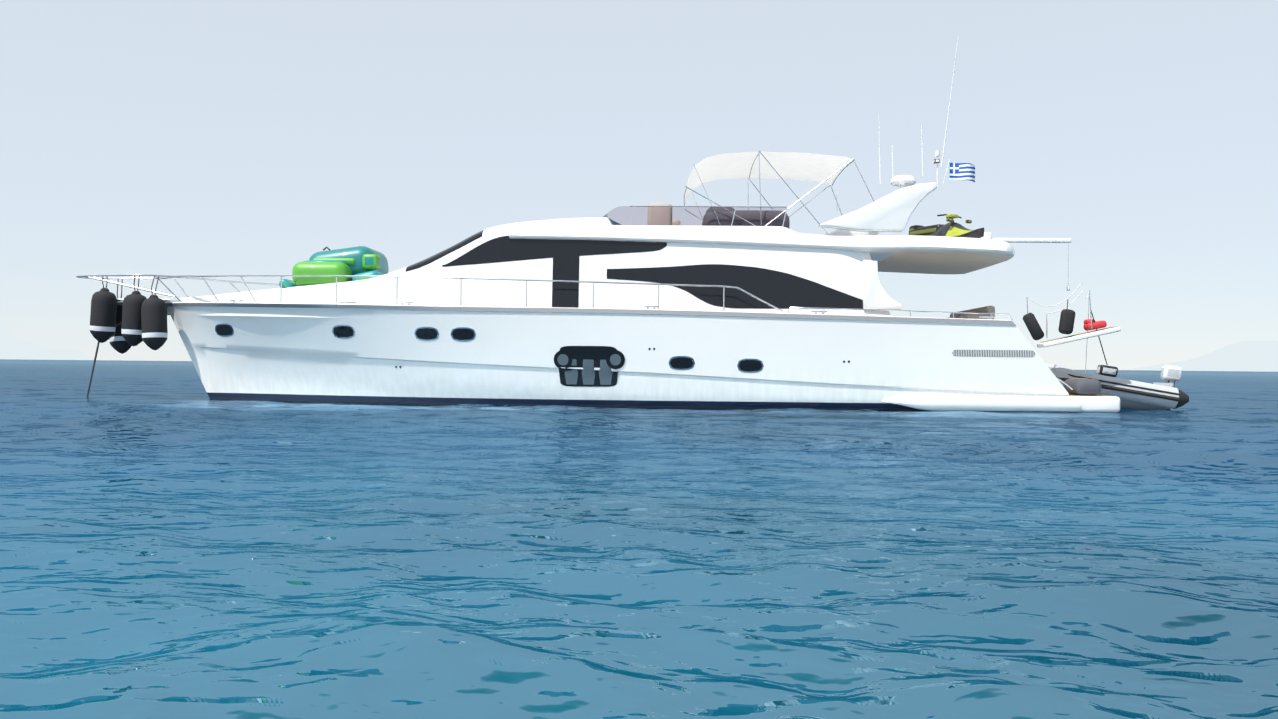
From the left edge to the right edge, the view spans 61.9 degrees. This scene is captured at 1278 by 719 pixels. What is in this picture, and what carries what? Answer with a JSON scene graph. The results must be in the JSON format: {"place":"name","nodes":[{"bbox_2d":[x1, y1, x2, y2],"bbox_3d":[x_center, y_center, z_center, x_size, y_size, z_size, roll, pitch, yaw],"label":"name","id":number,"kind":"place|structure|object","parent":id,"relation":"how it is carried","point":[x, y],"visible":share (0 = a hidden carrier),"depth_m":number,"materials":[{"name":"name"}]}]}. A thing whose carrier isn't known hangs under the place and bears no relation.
{"place":"outdoors","nodes":[
{"label":"outdoors","id":0,"kind":"place"},
{"bbox_2d":[0,324,91,359],"bbox_3d":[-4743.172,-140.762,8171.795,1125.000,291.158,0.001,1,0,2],"label":"hills","id":1,"kind":"structure","parent":0,"point":[12,346],"depth_m":8169.67,"materials":[{"name":"white"}]},
{"bbox_2d":[0,359,1255,371],"bbox_3d":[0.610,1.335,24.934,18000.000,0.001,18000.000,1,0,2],"label":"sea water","id":2,"kind":"structure","parent":0,"point":[191,361],"depth_m":2804.32,"materials":[{"name":"blue liquid"}]},
{"bbox_2d":[0,360,1277,718],"bbox_3d":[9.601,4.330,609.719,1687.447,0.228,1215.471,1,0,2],"label":"sea water","id":3,"kind":"structure","parent":0,"point":[176,542],"depth_m":4.91,"materials":[{"name":"blue liquid"}]},
{"bbox_2d":[166,302,1069,411],"bbox_3d":[-0.642,0.434,24.976,21.308,3.378,5.623,1,0,2],"label":"hull","id":4,"kind":"object","parent":3,"relation":"on","point":[296,352],"visible":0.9,"depth_m":22.38,"materials":[{"name":"white plastic"}]},
{"bbox_2d":[179,217,890,315],"bbox_3d":[-2.657,-1.838,25.050,16.500,2.663,4.520,1,0,2],"label":"deckhouse","id":5,"kind":"object","parent":4,"relation":"on","point":[839,270],"visible":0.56,"depth_m":22.90,"materials":[{"name":"white plastic"}]},
{"bbox_2d":[279,260,383,287],"bbox_3d":[-6.986,-1.881,24.630,2.272,0.736,1.600,1,0,2],"label":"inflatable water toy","id":6,"kind":"object","parent":5,"relation":"on","point":[321,267],"visible":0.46,"depth_m":23.89,"materials":[{"name":"green plastic"}]},
{"bbox_2d":[309,246,388,274],"bbox_3d":[-6.779,-2.196,25.141,1.691,0.880,1.770,1,0,2],"label":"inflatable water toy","id":7,"kind":"object","parent":6,"relation":"on","point":[359,259],"visible":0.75,"depth_m":24.36,"materials":[{"name":"teal plastic"}]},
{"bbox_2d":[509,225,1014,273],"bbox_3d":[2.648,-2.524,24.895,10.778,0.693,5.160,1,0,2],"label":"flybridge","id":8,"kind":"object","parent":5,"relation":"on","point":[920,254],"visible":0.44,"depth_m":22.85,"materials":[{"name":"white plastic"}]},
{"bbox_2d":[647,203,681,224],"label":"helm seats","id":9,"kind":"object","parent":8,"relation":"on","point":[662,216],"visible":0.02,"depth_m":23.52,"materials":[{"name":"beige leather"}]},
{"bbox_2d":[603,207,779,224],"bbox_3d":[0.978,-3.103,24.948,4.550,0.493,3.905,1,0,2],"label":"flybridge windscreen","id":10,"kind":"object","parent":8,"relation":"on","point":[613,222],"visible":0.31,"depth_m":23.75,"materials":[{"name":"grey glass"}]},
{"bbox_2d":[702,207,789,227],"bbox_3d":[2.398,-2.798,24.854,1.900,1.150,3.300,1,0,2],"label":"sofa","id":11,"kind":"object","parent":8,"relation":"on","point":[725,217],"depth_m":23.23,"materials":[{"name":"fabric"}]},
{"bbox_2d":[683,150,873,234],"bbox_3d":[3.206,-3.634,24.884,4.323,1.900,4.019,1,0,2],"label":"bimini frame","id":12,"kind":"object","parent":8,"relation":"on","point":[849,162],"visible":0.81,"depth_m":23.18,"materials":[{"name":"silver metal"}]},
{"bbox_2d":[685,151,852,205],"bbox_3d":[2.908,-4.166,24.896,3.690,0.845,3.300,1,0,2],"label":"bimini canvas","id":13,"kind":"object","parent":12,"relation":"on","point":[811,167],"visible":0.83,"depth_m":25.05,"materials":[{"name":"white fabric"}]},
{"bbox_2d":[818,175,936,234],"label":"radar arch","id":14,"kind":"structure","parent":8,"relation":"on","point":[892,211],"depth_m":22.70,"materials":[{"name":"white plastic"}]},
{"bbox_2d":[836,36,958,196],"bbox_3d":[6.060,-5.483,25.058,1.690,3.586,3.224,1,0,-12],"label":"antenna mast","id":15,"kind":"object","parent":8,"relation":"on","point":[937,160],"visible":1,"depth_m":24.41,"materials":[{"name":"white metal"}]},
{"bbox_2d":[949,163,974,181],"bbox_3d":[7.223,-4.176,23.762,0.582,0.435,0.128,1,0,2],"label":"greek flag","id":16,"kind":"object","parent":15,"relation":"attached to","point":[962,171],"visible":1,"depth_m":23.77,"materials":[{"name":"blue fabric"}]},
{"bbox_2d":[909,214,983,237],"bbox_3d":[6.894,-2.748,24.150,0.952,1.039,2.508,1,0,-26],"label":"jet ski","id":17,"kind":"object","parent":8,"relation":"on","point":[951,228],"visible":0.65,"depth_m":23.78,"materials":[{"name":"yellow plastic"}]},
{"bbox_2d":[981,232,1071,290],"bbox_3d":[9.014,-2.298,25.003,2.227,1.346,0.350,1,0,2],"label":"davit crane","id":18,"kind":"object","parent":8,"relation":"on","point":[987,235],"visible":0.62,"depth_m":24.94,"materials":[{"name":"silver metal"}]},
{"bbox_2d":[862,260,901,309],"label":"fly support wings","id":19,"kind":"object","parent":5,"relation":"attached to","point":[876,295],"visible":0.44,"depth_m":22.62},
{"bbox_2d":[215,236,862,386],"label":"window glazing","id":20,"kind":"structure","parent":4,"relation":"attached to","point":[780,290],"depth_m":22.78,"materials":[{"name":"black glass"}]},
{"bbox_2d":[76,274,1012,319],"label":"guard rails","id":21,"kind":"object","parent":4,"relation":"on","point":[119,300],"visible":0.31,"depth_m":22.77,"materials":[{"name":"silver metal"}]},
{"bbox_2d":[90,276,116,342],"bbox_3d":[-12.579,-1.177,25.013,0.594,1.580,0.567,1,0,2],"label":"bow fender","id":22,"kind":"object","parent":21,"relation":"attached to","point":[103,314],"visible":1,"depth_m":24.81,"materials":[{"name":"black rubber"}]},
{"bbox_2d":[86,321,121,396],"bbox_3d":[-12.442,0.229,25.331,1.757,3.150,0.044,1,0,2],"label":"anchor chain","id":23,"kind":"object","parent":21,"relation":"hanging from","point":[92,372],"visible":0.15,"depth_m":25.33,"materials":[{"name":"grey metal"}]},
{"bbox_2d":[109,279,131,353],"bbox_3d":[-12.526,-1.048,25.762,0.616,1.822,0.581,1,0,2],"label":"bow fender","id":24,"kind":"object","parent":21,"relation":"attached to","point":[118,343],"visible":0.42,"depth_m":25.53,"materials":[{"name":"black rubber"}]},
{"bbox_2d":[121,276,146,345],"bbox_3d":[-11.742,-1.130,24.817,0.582,1.656,0.560,1,0,2],"label":"bow fender","id":25,"kind":"object","parent":21,"relation":"attached to","point":[131,331],"visible":0.94,"depth_m":24.59,"materials":[{"name":"black rubber"}]},
{"bbox_2d":[141,276,167,349],"bbox_3d":[-11.229,-1.079,24.683,0.582,1.746,0.560,1,0,2],"label":"bow fender","id":26,"kind":"object","parent":21,"relation":"attached to","point":[154,322],"visible":1,"depth_m":24.48,"materials":[{"name":"black rubber"}]},
{"bbox_2d":[948,306,994,318],"bbox_3d":[7.489,-0.847,24.740,0.620,0.640,3.200,1,0,2],"label":"cockpit settee","id":27,"kind":"object","parent":4,"relation":"on","point":[988,309],"visible":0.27,"depth_m":23.30,"materials":[{"name":"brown wood"}]},
{"bbox_2d":[952,350,1034,356],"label":"vent grilles","id":28,"kind":"object","parent":4,"relation":"on","point":[1000,353],"visible":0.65,"depth_m":22.14,"materials":[{"name":"silver metal"}]},
{"bbox_2d":[882,394,1119,412],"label":"swim platform","id":29,"kind":"structure","parent":4,"relation":"attached to","point":[1088,403],"depth_m":22.07,"materials":[{"name":"white plastic"}]},
{"bbox_2d":[1063,378,1101,394],"bbox_3d":[9.489,0.575,22.821,0.575,0.350,1.000,1,0,2],"label":"platform bundle","id":30,"kind":"object","parent":29,"relation":"on","point":[1083,386],"visible":0.92,"depth_m":22.37,"materials":[{"name":"grey fabric"}]},
{"bbox_2d":[1023,313,1043,340],"bbox_3d":[8.284,-0.692,22.364,0.442,0.587,0.244,1,0,2],"label":"stern fender","id":31,"kind":"object","parent":4,"relation":"attached to","point":[1033,326],"visible":1,"depth_m":22.27,"materials":[{"name":"black rubber"}]},
{"bbox_2d":[1026,282,1120,371],"bbox_3d":[9.624,-0.682,24.052,2.057,2.057,1.056,1,0,2],"label":"passerelle","id":32,"kind":"object","parent":4,"relation":"attached to","point":[1080,336],"visible":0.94,"depth_m":23.55,"materials":[{"name":"white metal"}]},
{"bbox_2d":[1058,299,1074,333],"bbox_3d":[9.475,-0.945,23.580,0.349,0.781,0.220,1,0,2],"label":"boat fender","id":33,"kind":"object","parent":32,"relation":"hanging from","point":[1067,320],"visible":1,"depth_m":23.48,"materials":[{"name":"black rubber"}]},
{"bbox_2d":[1083,319,1106,330],"bbox_3d":[10.172,-0.773,23.761,0.419,0.249,0.345,1,0,2],"label":"life vest","id":34,"kind":"object","parent":32,"relation":"on","point":[1095,325],"visible":0.92,"depth_m":23.61,"materials":[{"name":"red fabric"}]},
{"bbox_2d":[1044,361,1188,409],"bbox_3d":[10.617,0.517,24.933,3.894,1.310,1.710,10,1,6],"label":"dinghy","id":35,"kind":"object","parent":3,"relation":"on","point":[1131,394],"visible":0.5,"depth_m":24.17,"materials":[{"name":"black rubber"}]},
{"bbox_2d":[0,0,1277,369],"label":"sky","id":36,"kind":"structure","parent":0,"point":[154,137],"materials":[{"name":"blue"}]},
{"bbox_2d":[629,206,786,226],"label":"fly screen posts","id":37,"kind":"object","parent":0,"point":[708,206],"visible":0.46,"depth_m":23.05,"materials":[{"name":"silver metal"}]},
{"bbox_2d":[1127,341,1277,371],"bbox_3d":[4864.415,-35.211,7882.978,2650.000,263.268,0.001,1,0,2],"label":"hills","id":38,"kind":"structure","parent":0,"point":[1259,356],"depth_m":7895.66,"materials":[{"name":"white"}]}
]}

